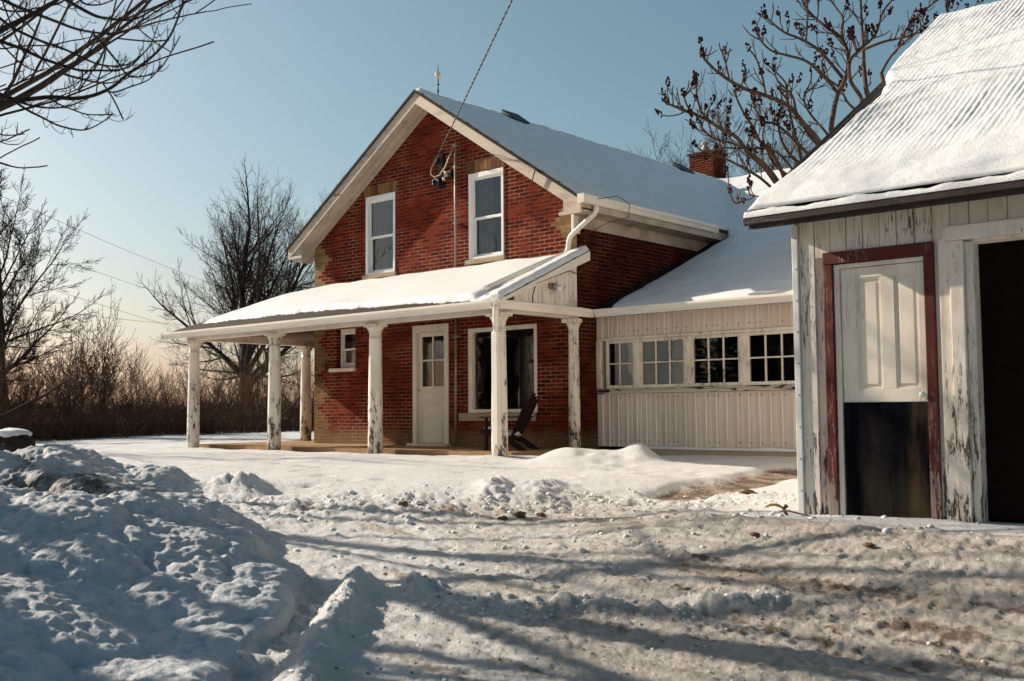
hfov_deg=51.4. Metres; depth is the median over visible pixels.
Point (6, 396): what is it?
bare shrub
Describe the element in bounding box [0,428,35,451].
boulder
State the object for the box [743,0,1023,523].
garage
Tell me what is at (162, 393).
bare shrub
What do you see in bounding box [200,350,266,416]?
bare shrub
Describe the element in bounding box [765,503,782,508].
dead leaf
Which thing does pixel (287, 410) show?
fallen limb
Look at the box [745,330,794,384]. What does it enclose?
window
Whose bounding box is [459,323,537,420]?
window
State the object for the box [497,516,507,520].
soil clod
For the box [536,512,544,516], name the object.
soil clod
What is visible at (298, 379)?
bare shrub
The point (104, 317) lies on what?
power line
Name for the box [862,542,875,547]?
soil clod
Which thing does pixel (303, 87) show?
sky
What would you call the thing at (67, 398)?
bare shrub
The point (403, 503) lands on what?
soil clod
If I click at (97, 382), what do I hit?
bare shrub
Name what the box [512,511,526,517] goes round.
soil clod
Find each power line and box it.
[2,196,245,295]
[3,305,181,324]
[4,273,176,327]
[10,241,223,311]
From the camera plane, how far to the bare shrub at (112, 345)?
35.25 m
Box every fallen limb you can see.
[0,377,71,418]
[281,397,299,418]
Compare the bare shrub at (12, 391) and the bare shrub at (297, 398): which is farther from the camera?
the bare shrub at (297, 398)
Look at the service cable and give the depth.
15.88 m
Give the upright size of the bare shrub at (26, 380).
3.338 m
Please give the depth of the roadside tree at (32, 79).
15.67 m
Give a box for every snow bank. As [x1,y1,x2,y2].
[0,442,199,495]
[0,485,310,680]
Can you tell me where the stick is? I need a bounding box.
[779,510,814,516]
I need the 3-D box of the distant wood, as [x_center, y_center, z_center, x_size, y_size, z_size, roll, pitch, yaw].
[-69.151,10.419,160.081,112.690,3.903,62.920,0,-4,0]
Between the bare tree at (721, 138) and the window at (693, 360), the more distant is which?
the bare tree at (721, 138)
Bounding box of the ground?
[35,419,1023,680]
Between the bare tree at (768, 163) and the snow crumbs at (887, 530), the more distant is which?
the bare tree at (768, 163)
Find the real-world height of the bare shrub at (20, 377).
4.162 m
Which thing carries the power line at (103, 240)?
attached to the utility pole
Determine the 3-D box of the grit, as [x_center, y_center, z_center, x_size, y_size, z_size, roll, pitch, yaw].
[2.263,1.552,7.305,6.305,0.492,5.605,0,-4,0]
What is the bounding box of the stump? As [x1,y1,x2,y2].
[783,504,787,514]
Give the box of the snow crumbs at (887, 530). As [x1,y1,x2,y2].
[200,477,934,573]
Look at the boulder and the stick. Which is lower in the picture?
the stick
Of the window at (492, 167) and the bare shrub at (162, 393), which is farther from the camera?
the bare shrub at (162, 393)
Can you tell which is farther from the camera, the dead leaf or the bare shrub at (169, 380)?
the bare shrub at (169, 380)
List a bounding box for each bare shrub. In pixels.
[0,331,50,410]
[0,333,81,419]
[0,351,72,417]
[0,366,17,413]
[1,342,98,421]
[6,366,29,409]
[24,279,159,415]
[29,346,101,436]
[38,308,130,418]
[45,310,161,415]
[83,340,163,425]
[112,364,186,419]
[117,344,188,415]
[137,358,186,412]
[167,355,227,412]
[170,355,237,417]
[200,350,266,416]
[218,344,287,430]
[219,344,312,426]
[223,375,257,413]
[264,346,313,415]
[267,364,313,416]
[281,381,313,415]
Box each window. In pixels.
[329,329,355,371]
[362,180,396,279]
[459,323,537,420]
[465,157,505,264]
[605,340,633,388]
[639,336,684,387]
[690,333,741,386]
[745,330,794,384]
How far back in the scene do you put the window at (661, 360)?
16.52 m
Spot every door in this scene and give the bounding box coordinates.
[406,323,450,445]
[840,262,931,517]
[978,239,1023,523]
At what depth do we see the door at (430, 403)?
19.13 m
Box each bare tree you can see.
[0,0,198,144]
[0,166,102,406]
[0,179,114,399]
[133,150,351,416]
[627,74,809,171]
[664,78,826,176]
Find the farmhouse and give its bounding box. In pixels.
[160,70,796,456]
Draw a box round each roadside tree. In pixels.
[0,0,251,116]
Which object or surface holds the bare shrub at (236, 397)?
on the ground
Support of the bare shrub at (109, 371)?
on the ground
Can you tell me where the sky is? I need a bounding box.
[0,0,1001,407]
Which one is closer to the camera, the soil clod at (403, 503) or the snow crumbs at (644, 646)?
the snow crumbs at (644, 646)
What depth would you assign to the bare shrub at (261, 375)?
37.97 m
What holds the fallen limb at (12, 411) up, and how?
on the undergrowth
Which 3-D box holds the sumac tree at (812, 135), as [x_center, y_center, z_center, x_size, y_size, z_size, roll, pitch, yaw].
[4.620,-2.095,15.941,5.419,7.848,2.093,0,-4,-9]
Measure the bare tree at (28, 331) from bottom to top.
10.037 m
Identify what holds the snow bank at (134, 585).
on the ground
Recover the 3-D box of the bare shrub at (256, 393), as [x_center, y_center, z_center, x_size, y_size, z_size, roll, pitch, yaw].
[-9.070,1.538,36.729,2.463,3.395,2.828,3,-5,-42]
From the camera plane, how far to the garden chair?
16.61 m
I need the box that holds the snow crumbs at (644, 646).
[363,505,1020,680]
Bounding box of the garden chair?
[479,393,539,449]
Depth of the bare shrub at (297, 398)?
44.41 m
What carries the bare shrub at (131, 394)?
on the ground
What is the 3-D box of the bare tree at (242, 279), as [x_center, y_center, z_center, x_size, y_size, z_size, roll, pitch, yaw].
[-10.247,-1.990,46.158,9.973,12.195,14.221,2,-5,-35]
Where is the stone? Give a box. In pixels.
[738,489,756,494]
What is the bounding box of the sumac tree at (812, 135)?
[654,0,983,203]
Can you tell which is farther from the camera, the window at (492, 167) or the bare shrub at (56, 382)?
the bare shrub at (56, 382)
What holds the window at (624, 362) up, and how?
in the farmhouse
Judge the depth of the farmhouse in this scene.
18.13 m
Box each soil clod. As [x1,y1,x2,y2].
[398,501,407,505]
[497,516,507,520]
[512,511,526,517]
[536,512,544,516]
[750,532,759,536]
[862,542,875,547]
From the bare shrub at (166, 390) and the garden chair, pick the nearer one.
the garden chair
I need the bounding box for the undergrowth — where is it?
[0,394,313,440]
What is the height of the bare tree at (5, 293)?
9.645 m
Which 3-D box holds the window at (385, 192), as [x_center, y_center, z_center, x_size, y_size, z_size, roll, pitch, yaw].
[-2.419,-2.073,20.282,0.945,1.800,0.346,-4,-5,41]
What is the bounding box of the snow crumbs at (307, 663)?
[243,565,794,680]
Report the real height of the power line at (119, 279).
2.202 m
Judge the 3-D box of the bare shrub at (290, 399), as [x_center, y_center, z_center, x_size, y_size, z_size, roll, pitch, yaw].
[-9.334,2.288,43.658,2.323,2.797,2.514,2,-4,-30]
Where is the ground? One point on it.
(803, 619)
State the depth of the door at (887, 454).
8.62 m
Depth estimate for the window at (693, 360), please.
15.91 m
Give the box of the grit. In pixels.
[318,502,1018,680]
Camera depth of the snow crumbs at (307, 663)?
6.31 m
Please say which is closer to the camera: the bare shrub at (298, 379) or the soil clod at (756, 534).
the soil clod at (756, 534)
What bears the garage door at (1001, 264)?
in the garage
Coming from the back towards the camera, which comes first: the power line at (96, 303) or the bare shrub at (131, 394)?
the power line at (96, 303)
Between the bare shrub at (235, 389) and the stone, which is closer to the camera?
the stone
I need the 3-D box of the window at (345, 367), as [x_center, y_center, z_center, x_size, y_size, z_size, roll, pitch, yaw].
[-3.205,0.198,20.847,0.770,0.835,0.360,-4,-5,41]
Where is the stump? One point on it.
(785, 506)
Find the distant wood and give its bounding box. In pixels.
[9,395,312,417]
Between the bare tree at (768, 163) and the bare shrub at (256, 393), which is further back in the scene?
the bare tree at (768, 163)
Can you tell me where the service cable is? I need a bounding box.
[438,0,512,153]
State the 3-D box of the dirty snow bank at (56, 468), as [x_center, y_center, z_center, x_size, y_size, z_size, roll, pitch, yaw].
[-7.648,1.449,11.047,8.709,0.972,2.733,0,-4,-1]
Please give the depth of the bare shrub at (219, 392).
39.14 m
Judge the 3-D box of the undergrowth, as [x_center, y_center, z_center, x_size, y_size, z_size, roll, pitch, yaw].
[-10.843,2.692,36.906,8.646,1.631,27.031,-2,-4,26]
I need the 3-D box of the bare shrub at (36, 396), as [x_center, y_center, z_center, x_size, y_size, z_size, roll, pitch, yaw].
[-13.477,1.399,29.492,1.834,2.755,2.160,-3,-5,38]
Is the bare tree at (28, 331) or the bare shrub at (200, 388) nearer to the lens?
the bare tree at (28, 331)

